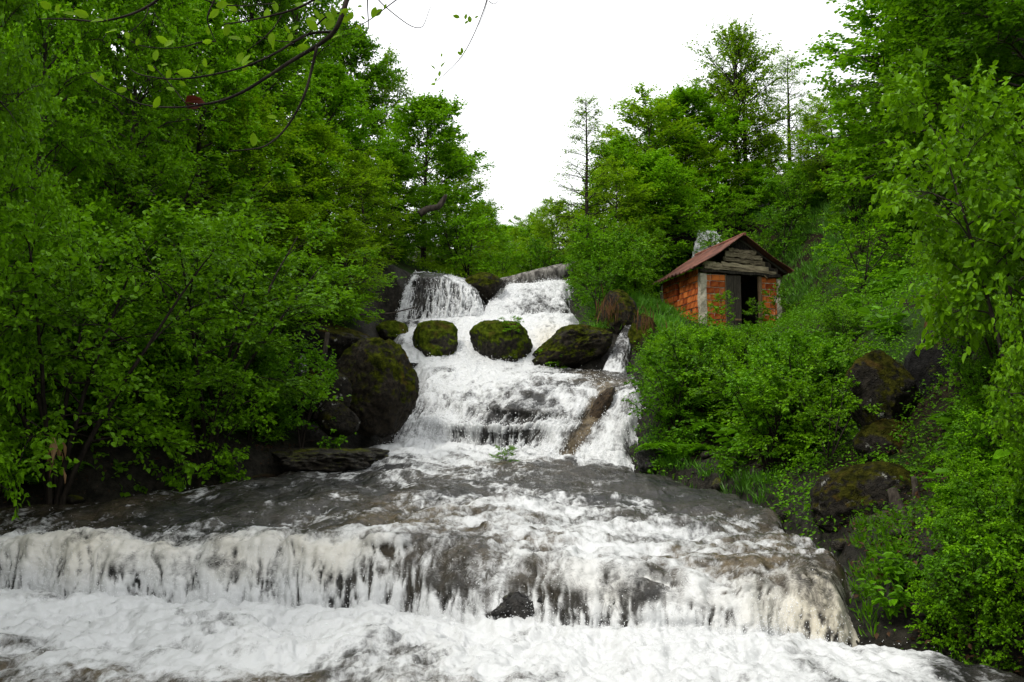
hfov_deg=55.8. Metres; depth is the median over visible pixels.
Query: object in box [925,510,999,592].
bush
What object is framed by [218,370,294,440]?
bush
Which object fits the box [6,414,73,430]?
fern
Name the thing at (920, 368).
boulder
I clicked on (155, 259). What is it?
bush
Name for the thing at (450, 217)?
tree
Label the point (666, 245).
bush
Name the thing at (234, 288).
bush
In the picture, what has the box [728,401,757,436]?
leafy plant
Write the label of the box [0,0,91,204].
tree
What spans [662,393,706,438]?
bush
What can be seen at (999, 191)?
tree
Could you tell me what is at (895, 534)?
stone
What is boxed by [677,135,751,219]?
tree
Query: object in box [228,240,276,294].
bush
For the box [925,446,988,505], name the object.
bush
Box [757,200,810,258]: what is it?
bush
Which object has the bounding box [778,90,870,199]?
tree
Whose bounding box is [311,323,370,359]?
boulder
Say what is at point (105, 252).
hazel shrub
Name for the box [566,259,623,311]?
bush
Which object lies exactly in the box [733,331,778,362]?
bush
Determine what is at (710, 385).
bush
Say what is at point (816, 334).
leafy plant
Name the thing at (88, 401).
fern
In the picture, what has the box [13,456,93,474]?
fern
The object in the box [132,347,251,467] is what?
bush
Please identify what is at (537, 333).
waterfall
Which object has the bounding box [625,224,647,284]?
bush
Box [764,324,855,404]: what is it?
bush
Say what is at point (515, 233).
tree
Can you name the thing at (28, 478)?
fern
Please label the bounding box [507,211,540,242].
tree
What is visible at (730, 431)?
leafy plant
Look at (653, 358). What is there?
bush
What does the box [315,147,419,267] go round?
tree
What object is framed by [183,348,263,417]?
bush
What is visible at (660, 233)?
hazel shrub
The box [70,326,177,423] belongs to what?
bush
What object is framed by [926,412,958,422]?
fern
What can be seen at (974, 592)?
bush
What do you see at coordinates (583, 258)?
bush
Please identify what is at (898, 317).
leafy plant
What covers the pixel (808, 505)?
undergrowth
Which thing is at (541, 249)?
bush
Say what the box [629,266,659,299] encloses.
bush
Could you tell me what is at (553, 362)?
bush
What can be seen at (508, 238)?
tree
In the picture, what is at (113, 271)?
bush
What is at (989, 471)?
leafy plant
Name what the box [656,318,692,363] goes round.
sapling
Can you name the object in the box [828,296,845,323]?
sapling
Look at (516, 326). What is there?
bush
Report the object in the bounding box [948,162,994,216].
bush
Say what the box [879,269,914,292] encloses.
leafy plant
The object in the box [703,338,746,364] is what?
bush
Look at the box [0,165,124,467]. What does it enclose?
hazel shrub
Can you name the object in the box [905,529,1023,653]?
bush
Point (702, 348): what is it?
sapling
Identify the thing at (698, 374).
bush
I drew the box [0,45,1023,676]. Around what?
ground
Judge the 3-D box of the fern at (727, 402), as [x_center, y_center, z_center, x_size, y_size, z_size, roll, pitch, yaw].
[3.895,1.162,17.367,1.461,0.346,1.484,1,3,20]
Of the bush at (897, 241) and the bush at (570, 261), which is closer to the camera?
the bush at (897, 241)
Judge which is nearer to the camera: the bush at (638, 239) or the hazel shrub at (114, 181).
the hazel shrub at (114, 181)
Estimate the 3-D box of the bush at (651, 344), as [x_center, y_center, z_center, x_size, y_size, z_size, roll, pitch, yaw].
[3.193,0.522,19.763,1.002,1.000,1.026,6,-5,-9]
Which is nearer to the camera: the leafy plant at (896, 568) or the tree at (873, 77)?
the leafy plant at (896, 568)
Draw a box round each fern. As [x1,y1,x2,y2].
[1,459,61,472]
[5,451,62,457]
[5,470,36,478]
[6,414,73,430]
[12,471,58,484]
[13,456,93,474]
[75,399,119,414]
[82,416,140,430]
[141,400,187,411]
[239,418,284,431]
[634,442,716,459]
[653,409,707,427]
[677,393,730,409]
[690,422,735,436]
[701,394,735,409]
[706,394,747,410]
[922,454,950,462]
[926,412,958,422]
[959,471,1022,496]
[965,394,1004,403]
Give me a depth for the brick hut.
30.82 m
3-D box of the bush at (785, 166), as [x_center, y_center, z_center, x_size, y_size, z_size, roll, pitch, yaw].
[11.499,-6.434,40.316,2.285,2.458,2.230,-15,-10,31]
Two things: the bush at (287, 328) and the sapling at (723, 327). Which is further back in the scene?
the bush at (287, 328)
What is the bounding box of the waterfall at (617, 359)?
[603,324,630,373]
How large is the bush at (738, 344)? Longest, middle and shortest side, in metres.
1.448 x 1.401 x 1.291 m
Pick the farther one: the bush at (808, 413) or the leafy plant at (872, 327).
the leafy plant at (872, 327)
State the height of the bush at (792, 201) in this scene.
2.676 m
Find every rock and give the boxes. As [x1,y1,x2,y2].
[250,474,276,478]
[272,447,389,472]
[490,591,534,618]
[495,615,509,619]
[589,387,615,417]
[636,448,670,473]
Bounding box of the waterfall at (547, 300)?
[484,280,572,315]
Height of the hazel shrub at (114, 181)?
3.446 m
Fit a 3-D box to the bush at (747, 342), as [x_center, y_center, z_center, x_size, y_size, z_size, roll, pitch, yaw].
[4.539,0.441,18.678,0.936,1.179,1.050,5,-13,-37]
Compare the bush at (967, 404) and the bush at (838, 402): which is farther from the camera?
the bush at (838, 402)
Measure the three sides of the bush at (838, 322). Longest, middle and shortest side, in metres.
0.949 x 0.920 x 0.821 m
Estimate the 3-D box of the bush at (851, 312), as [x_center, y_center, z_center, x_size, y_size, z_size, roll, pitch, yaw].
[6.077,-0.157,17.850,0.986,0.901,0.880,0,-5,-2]
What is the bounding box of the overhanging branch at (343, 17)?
[38,0,430,150]
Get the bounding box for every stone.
[66,495,83,503]
[700,451,713,458]
[711,477,723,491]
[776,506,792,521]
[831,538,845,550]
[861,510,893,525]
[889,528,910,539]
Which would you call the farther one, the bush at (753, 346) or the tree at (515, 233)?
the tree at (515, 233)
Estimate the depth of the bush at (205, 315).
17.54 m
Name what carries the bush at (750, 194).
on the ground at (94, 487)
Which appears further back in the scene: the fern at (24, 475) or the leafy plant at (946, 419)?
the fern at (24, 475)
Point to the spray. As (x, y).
(496, 302)
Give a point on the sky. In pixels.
(521, 69)
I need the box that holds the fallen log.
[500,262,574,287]
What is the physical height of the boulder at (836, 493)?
1.053 m
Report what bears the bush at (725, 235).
on the ground at (94, 487)
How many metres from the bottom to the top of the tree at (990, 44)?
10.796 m
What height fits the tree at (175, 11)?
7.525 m
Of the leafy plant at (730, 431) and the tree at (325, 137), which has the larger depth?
the tree at (325, 137)
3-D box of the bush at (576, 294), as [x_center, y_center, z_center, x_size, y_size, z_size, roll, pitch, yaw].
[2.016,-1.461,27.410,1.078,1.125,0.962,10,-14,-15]
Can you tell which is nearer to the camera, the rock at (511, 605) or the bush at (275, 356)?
the rock at (511, 605)
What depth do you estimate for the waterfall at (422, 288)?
25.43 m
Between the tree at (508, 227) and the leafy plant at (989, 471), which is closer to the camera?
the leafy plant at (989, 471)
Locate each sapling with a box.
[313,332,329,419]
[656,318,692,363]
[691,333,719,382]
[704,290,738,325]
[710,325,727,344]
[742,297,772,330]
[753,282,795,325]
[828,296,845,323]
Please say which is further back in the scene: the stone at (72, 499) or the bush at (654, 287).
the bush at (654, 287)
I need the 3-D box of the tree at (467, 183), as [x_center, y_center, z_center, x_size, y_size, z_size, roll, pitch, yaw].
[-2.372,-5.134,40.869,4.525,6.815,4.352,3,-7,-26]
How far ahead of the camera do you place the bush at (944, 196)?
27.34 m
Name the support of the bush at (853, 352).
on the ground at (94, 487)
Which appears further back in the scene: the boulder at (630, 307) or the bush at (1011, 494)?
the boulder at (630, 307)
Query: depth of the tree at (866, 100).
27.03 m
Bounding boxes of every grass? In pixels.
[584,169,896,330]
[639,421,785,504]
[843,513,992,664]
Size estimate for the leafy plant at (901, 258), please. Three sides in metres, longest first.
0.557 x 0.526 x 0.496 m
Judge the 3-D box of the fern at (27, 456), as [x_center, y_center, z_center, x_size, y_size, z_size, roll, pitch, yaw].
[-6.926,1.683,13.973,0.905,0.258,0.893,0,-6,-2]
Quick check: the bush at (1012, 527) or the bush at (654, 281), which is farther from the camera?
the bush at (654, 281)
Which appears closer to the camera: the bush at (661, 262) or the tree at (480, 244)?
the bush at (661, 262)
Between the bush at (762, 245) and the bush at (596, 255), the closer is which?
the bush at (596, 255)
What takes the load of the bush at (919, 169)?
on the ground at (94, 487)
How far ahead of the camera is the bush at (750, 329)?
19.48 m
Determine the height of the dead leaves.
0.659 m
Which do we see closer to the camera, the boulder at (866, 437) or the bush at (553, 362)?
the boulder at (866, 437)
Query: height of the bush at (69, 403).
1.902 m
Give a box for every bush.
[12,177,72,212]
[13,302,138,429]
[24,319,132,424]
[29,323,126,418]
[35,270,149,392]
[49,206,161,335]
[68,301,135,361]
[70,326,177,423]
[74,258,119,294]
[83,338,149,403]
[90,245,151,300]
[96,350,168,419]
[110,319,179,393]
[116,279,211,367]
[120,251,187,307]
[128,315,209,415]
[132,270,204,329]
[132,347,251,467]
[133,308,240,429]
[145,316,239,398]
[145,362,279,491]
[146,285,216,321]
[162,300,241,390]
[166,274,232,325]
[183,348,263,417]
[186,324,261,431]
[198,320,290,407]
[203,351,237,404]
[204,269,261,326]
[205,320,287,414]
[211,314,245,364]
[211,333,270,422]
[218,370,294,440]
[221,274,299,354]
[225,287,275,334]
[226,330,316,431]
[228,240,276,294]
[229,305,273,331]
[238,396,298,443]
[240,353,319,445]
[244,267,302,337]
[248,379,287,436]
[254,275,305,332]
[254,347,355,448]
[289,293,361,328]
[422,204,479,274]
[426,210,499,276]
[472,255,509,275]
[479,248,522,275]
[488,445,520,461]
[497,315,523,336]
[514,236,562,273]
[528,236,570,270]
[536,349,568,368]
[563,207,632,287]
[563,243,605,285]
[564,241,606,276]
[565,220,611,253]
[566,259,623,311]
[566,270,597,297]
[569,223,607,260]
[573,230,637,290]
[573,236,608,284]
[573,249,594,266]
[574,252,623,301]
[582,237,631,282]
[587,249,618,286]
[589,241,644,296]
[593,257,626,295]
[594,224,656,280]
[596,250,652,294]
[605,235,671,300]
[614,247,655,296]
[621,346,728,442]
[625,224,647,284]
[629,224,676,291]
[629,256,657,290]
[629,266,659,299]
[639,334,660,374]
[640,328,659,368]
[643,274,660,293]
[644,338,690,390]
[644,340,666,373]
[646,338,679,380]
[647,242,673,279]
[650,259,696,291]
[650,325,724,409]
[652,217,746,266]
[652,273,669,299]
[657,373,715,419]
[658,349,733,409]
[659,345,736,423]
[660,245,685,279]
[662,252,689,278]
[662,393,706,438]
[664,321,722,389]
[665,235,683,273]
[665,349,735,402]
[679,182,729,222]
[687,349,779,423]
[691,223,733,253]
[694,326,731,348]
[697,203,746,237]
[701,350,763,422]
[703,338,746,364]
[705,363,831,478]
[710,321,755,343]
[712,334,750,391]
[713,187,765,230]
[713,190,750,226]
[714,230,776,256]
[715,322,772,368]
[717,177,765,215]
[721,230,759,242]
[721,374,823,468]
[725,334,759,363]
[727,327,752,341]
[730,184,768,216]
[730,329,844,454]
[732,343,830,467]
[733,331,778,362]
[743,336,832,407]
[743,351,767,379]
[749,333,805,366]
[750,401,809,450]
[751,349,839,427]
[751,391,795,454]
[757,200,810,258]
[758,328,810,369]
[759,160,802,205]
[762,170,826,228]
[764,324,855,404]
[767,379,846,455]
[768,173,819,223]
[774,145,830,204]
[776,337,871,430]
[779,343,863,404]
[783,370,884,467]
[786,159,828,208]
[786,388,845,445]
[789,363,851,411]
[800,348,866,423]
[811,220,914,291]
[814,304,867,346]
[815,309,867,343]
[816,160,888,229]
[821,305,868,340]
[823,145,877,198]
[824,171,879,227]
[831,208,886,260]
[864,150,892,188]
[873,194,928,234]
[893,155,929,187]
[897,192,949,230]
[904,203,1023,376]
[904,577,968,651]
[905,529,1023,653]
[914,500,1018,596]
[924,514,1023,616]
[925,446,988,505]
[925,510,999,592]
[925,593,1023,670]
[929,456,992,523]
[929,576,996,640]
[932,418,1003,470]
[932,473,1016,528]
[933,327,1003,391]
[941,477,1023,548]
[941,529,1023,640]
[942,348,1003,425]
[943,547,1023,624]
[945,530,1022,612]
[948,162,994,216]
[949,417,1008,464]
[951,395,987,441]
[951,564,1021,622]
[952,399,1023,476]
[952,483,1023,591]
[954,405,1023,487]
[957,529,1014,597]
[958,501,1023,621]
[968,540,1023,652]
[969,329,1022,374]
[978,359,1023,402]
[978,524,1023,591]
[979,491,1023,549]
[980,273,1023,519]
[981,385,1023,436]
[989,454,1023,505]
[998,389,1023,439]
[999,423,1023,478]
[1004,483,1023,528]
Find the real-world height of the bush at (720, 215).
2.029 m
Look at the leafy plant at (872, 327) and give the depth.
16.69 m
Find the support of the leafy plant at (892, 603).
on the ground at (94, 487)
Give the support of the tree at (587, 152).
on the ground at (94, 487)
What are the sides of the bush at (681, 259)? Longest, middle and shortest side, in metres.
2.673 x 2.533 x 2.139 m
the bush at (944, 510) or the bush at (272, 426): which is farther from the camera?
the bush at (272, 426)
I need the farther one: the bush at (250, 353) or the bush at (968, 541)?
the bush at (250, 353)
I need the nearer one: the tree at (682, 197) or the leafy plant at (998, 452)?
the leafy plant at (998, 452)
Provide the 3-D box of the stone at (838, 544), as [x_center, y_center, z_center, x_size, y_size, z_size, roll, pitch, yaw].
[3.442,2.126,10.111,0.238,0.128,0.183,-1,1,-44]
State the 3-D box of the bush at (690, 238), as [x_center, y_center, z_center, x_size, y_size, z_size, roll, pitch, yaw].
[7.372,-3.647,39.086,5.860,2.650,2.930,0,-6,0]
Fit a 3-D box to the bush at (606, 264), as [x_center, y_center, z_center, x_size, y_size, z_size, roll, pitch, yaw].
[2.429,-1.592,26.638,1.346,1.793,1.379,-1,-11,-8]
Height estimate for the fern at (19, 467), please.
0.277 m
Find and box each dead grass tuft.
[596,284,624,321]
[628,304,666,333]
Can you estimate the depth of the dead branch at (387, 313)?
22.46 m
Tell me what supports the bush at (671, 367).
on the ground at (94, 487)
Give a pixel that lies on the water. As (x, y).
(377, 498)
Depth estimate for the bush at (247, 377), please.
14.70 m
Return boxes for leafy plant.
[706,427,755,465]
[713,445,744,470]
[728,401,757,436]
[803,331,831,339]
[843,286,861,309]
[856,575,910,619]
[857,253,874,270]
[857,299,908,341]
[862,282,883,298]
[863,308,899,335]
[868,249,896,271]
[869,269,911,297]
[874,552,914,587]
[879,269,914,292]
[882,268,902,279]
[884,564,912,617]
[886,558,914,577]
[893,250,912,267]
[904,561,925,577]
[917,600,956,629]
[919,467,974,505]
[929,417,962,440]
[933,430,962,462]
[963,447,1018,482]
[965,394,996,418]
[978,457,999,498]
[989,497,1023,529]
[991,452,1010,487]
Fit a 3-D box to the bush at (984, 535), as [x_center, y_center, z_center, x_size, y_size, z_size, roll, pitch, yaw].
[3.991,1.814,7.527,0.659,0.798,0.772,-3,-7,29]
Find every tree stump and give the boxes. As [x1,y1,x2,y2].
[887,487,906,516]
[911,476,921,502]
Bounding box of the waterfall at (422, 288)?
[398,271,483,321]
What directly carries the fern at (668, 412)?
on the ground at (94, 487)
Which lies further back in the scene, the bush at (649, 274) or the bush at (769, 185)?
the bush at (769, 185)
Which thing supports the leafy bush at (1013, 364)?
on the ground at (94, 487)
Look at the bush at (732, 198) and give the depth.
39.09 m
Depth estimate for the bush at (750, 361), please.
17.27 m
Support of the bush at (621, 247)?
on the ground at (94, 487)
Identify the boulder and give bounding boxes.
[271,360,306,419]
[289,324,336,370]
[301,367,351,422]
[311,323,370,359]
[317,400,359,437]
[331,337,418,437]
[376,320,408,339]
[412,320,457,356]
[465,272,503,302]
[469,320,532,361]
[532,324,612,367]
[594,289,637,334]
[627,313,657,352]
[809,461,919,532]
[813,160,861,181]
[844,350,918,430]
[852,418,910,463]
[903,328,974,399]
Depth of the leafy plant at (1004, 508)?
7.99 m
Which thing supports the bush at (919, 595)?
on the ground at (94, 487)
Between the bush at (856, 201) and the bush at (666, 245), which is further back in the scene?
the bush at (666, 245)
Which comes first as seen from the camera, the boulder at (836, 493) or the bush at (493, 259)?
the boulder at (836, 493)
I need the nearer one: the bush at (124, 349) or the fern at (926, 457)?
the fern at (926, 457)
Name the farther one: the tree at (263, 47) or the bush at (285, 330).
the tree at (263, 47)
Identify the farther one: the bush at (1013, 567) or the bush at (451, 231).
the bush at (451, 231)
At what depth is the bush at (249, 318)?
18.20 m
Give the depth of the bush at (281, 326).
19.23 m
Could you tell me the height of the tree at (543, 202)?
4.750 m
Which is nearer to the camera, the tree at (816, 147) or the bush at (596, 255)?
the bush at (596, 255)
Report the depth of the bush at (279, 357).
16.72 m
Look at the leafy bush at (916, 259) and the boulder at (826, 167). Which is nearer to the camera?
the leafy bush at (916, 259)
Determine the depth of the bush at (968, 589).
7.40 m
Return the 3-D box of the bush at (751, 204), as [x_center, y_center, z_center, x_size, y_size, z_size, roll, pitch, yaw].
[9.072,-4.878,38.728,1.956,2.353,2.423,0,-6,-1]
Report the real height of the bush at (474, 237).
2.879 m
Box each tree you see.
[0,0,63,521]
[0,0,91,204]
[0,0,137,378]
[10,0,134,168]
[41,0,219,271]
[42,0,226,167]
[99,0,302,246]
[115,0,261,157]
[174,91,338,278]
[192,0,313,164]
[192,15,350,248]
[239,0,375,193]
[260,121,389,269]
[267,59,406,227]
[288,14,407,213]
[300,211,393,324]
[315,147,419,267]
[345,146,442,264]
[353,43,428,258]
[364,89,506,261]
[408,190,473,271]
[409,142,507,271]
[453,232,502,266]
[458,198,509,272]
[459,224,516,266]
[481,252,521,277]
[499,223,520,261]
[502,222,556,271]
[502,225,527,269]
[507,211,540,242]
[508,246,532,271]
[519,198,576,267]
[522,197,573,254]
[537,91,642,256]
[558,132,684,280]
[559,155,671,259]
[575,81,713,232]
[607,147,721,274]
[625,122,697,216]
[629,80,769,217]
[673,68,789,213]
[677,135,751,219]
[679,14,800,213]
[701,34,801,201]
[723,159,779,209]
[744,132,802,204]
[760,49,823,184]
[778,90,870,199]
[783,110,836,167]
[791,0,1023,179]
[803,0,1023,234]
[827,18,1003,159]
[850,43,1023,404]
[886,0,1023,164]
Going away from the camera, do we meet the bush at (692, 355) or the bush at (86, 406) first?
the bush at (86, 406)
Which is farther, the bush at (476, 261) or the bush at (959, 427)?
the bush at (476, 261)
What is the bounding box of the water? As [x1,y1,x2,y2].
[0,438,1023,681]
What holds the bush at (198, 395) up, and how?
on the ground at (94, 487)
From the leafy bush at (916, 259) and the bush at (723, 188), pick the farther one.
the bush at (723, 188)
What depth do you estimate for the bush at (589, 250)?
28.30 m
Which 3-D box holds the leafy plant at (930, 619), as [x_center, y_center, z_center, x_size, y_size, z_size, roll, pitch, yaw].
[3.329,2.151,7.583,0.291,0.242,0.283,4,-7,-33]
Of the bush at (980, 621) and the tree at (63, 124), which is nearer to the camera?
the bush at (980, 621)
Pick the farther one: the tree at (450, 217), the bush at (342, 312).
the tree at (450, 217)
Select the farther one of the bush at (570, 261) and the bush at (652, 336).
the bush at (570, 261)
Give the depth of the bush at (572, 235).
31.74 m
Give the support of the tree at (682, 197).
on the ground at (94, 487)
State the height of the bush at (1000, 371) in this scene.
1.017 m
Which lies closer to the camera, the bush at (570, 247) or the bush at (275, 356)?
the bush at (275, 356)
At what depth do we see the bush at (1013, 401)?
9.08 m
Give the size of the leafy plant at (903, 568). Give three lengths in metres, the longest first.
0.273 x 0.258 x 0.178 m
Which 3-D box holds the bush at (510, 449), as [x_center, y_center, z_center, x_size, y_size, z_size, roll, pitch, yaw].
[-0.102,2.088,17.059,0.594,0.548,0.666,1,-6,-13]
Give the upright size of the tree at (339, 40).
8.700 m
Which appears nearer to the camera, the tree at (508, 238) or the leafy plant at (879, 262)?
the leafy plant at (879, 262)
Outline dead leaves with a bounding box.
[35,431,66,481]
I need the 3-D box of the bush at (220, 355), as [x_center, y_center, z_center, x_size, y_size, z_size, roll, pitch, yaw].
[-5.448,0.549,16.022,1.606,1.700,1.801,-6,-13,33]
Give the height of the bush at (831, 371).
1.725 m
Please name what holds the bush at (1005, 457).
on the ground at (94, 487)
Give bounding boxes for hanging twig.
[431,0,496,84]
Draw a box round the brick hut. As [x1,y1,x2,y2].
[651,232,793,330]
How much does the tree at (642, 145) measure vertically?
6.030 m
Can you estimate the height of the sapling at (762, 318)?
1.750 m
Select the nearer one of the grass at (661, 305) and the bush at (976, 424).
the bush at (976, 424)
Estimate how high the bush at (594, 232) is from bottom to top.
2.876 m
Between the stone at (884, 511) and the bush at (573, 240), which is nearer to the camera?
the stone at (884, 511)
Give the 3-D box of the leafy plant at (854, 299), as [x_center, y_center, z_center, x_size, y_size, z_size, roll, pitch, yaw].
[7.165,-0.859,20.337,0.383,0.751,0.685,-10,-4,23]
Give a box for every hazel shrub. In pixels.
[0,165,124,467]
[0,166,263,504]
[33,114,298,309]
[78,195,370,451]
[138,218,339,343]
[255,244,402,326]
[590,214,671,290]
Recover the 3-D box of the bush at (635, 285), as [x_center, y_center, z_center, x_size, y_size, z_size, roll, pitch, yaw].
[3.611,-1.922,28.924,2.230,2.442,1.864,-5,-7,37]
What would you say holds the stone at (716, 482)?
on the ground at (94, 487)
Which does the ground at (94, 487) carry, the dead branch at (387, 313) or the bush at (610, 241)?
the bush at (610, 241)
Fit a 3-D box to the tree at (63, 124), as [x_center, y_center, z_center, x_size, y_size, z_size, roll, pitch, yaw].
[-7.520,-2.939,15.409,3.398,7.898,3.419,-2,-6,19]
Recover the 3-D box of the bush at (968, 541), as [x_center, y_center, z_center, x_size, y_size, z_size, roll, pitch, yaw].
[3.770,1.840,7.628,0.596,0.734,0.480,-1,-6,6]
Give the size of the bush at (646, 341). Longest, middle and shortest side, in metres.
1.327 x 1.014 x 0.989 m
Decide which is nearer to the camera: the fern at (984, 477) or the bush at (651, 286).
the fern at (984, 477)
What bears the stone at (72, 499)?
on the ground at (94, 487)
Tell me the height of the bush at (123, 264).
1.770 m
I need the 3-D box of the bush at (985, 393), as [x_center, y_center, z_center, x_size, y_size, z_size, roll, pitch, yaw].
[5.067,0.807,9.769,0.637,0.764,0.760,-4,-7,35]
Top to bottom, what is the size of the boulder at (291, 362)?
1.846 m
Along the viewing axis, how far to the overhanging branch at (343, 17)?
3.10 m
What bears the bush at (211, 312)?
on the ground at (94, 487)
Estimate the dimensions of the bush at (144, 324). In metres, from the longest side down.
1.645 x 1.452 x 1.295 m
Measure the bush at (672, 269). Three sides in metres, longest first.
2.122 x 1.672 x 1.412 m
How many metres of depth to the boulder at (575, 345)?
22.45 m
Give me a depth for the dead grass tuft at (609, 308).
24.19 m
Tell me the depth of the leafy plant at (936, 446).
10.41 m
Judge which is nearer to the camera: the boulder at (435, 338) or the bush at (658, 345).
the bush at (658, 345)
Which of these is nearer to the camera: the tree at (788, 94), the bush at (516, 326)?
the bush at (516, 326)
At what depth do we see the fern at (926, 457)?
10.45 m
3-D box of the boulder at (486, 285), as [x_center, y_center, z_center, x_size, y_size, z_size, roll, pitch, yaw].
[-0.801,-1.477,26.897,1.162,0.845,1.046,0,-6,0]
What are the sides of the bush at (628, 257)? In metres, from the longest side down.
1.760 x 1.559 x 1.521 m
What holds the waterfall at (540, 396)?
on the ground at (94, 487)
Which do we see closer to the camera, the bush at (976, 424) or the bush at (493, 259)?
the bush at (976, 424)
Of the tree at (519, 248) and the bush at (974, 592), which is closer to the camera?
the bush at (974, 592)
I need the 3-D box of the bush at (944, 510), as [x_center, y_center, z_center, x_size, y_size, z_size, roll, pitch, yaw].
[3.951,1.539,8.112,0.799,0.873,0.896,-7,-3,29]
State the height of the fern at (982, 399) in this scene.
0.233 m
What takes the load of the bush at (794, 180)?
on the ground at (94, 487)
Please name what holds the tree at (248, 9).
on the ground at (94, 487)
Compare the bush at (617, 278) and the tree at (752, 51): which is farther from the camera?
the tree at (752, 51)
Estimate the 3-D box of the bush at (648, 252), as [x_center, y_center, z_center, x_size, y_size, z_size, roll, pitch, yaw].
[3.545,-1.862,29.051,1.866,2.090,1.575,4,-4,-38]
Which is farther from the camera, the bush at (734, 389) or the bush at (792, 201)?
the bush at (792, 201)
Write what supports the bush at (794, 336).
on the ground at (94, 487)
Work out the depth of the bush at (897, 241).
24.77 m
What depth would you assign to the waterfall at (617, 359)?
22.84 m
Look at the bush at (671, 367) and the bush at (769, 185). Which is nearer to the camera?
the bush at (671, 367)
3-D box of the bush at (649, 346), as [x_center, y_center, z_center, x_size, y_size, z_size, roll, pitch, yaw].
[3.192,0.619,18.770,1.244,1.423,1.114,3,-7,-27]
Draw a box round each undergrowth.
[11,167,300,447]
[404,252,645,295]
[572,282,923,552]
[628,179,972,481]
[849,259,1022,672]
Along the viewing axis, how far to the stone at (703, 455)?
15.93 m
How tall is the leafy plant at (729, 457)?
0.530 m
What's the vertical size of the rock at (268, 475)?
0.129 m
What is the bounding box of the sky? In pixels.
[74,0,900,248]
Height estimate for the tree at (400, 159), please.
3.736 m
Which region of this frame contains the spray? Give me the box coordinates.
[0,270,962,681]
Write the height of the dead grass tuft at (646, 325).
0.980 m
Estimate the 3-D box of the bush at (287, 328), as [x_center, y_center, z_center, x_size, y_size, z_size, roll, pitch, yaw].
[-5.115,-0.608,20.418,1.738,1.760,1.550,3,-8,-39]
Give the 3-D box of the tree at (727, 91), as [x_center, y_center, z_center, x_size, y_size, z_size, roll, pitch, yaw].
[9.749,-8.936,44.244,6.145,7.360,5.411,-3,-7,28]
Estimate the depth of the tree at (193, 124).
22.80 m
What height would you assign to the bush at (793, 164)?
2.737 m
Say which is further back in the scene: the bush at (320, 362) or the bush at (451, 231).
the bush at (451, 231)
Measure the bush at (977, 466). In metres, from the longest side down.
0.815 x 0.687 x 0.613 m
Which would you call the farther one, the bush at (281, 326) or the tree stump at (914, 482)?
the bush at (281, 326)
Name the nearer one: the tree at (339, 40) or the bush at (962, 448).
the bush at (962, 448)
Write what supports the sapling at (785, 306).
on the ground at (94, 487)
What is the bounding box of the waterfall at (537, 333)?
[393,312,578,364]
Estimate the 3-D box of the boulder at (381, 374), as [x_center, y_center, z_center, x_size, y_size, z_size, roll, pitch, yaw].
[-2.630,0.915,18.976,1.648,1.962,1.457,6,-8,-44]
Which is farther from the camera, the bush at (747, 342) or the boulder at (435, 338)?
the boulder at (435, 338)
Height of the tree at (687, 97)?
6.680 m
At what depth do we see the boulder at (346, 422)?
17.34 m
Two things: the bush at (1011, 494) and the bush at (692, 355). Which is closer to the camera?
the bush at (1011, 494)
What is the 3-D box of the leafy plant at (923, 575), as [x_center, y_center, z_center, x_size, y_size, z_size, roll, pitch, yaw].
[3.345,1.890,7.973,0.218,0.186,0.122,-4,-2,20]
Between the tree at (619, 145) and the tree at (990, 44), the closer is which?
the tree at (990, 44)
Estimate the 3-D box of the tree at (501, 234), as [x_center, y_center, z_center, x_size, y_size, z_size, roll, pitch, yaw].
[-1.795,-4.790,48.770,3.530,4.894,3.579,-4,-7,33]
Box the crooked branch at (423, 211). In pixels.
[417,194,446,216]
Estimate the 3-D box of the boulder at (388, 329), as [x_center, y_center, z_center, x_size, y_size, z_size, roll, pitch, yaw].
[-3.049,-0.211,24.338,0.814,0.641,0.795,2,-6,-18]
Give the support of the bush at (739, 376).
on the ground at (94, 487)
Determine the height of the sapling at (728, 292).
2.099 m
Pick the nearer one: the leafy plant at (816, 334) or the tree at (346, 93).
the leafy plant at (816, 334)
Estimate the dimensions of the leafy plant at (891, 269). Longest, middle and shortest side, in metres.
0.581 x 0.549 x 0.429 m
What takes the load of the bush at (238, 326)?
on the ground at (94, 487)
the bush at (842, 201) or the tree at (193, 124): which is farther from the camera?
the bush at (842, 201)
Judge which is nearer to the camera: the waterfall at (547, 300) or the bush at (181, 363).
the bush at (181, 363)
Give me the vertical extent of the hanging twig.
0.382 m
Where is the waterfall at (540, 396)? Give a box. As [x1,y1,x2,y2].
[393,358,642,470]
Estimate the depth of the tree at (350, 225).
22.85 m
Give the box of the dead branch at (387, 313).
[359,307,415,315]
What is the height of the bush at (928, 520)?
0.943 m
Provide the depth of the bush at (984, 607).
7.14 m
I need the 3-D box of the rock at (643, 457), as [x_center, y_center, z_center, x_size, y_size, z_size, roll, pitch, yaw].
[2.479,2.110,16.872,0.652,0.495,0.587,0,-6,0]
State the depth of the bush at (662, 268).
35.82 m
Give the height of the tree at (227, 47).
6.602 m
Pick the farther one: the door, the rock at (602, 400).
the door
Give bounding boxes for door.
[726,275,741,328]
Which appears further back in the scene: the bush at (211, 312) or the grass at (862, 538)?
the bush at (211, 312)
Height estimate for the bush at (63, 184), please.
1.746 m
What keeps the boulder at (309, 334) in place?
on the ground at (94, 487)
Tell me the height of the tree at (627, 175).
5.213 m

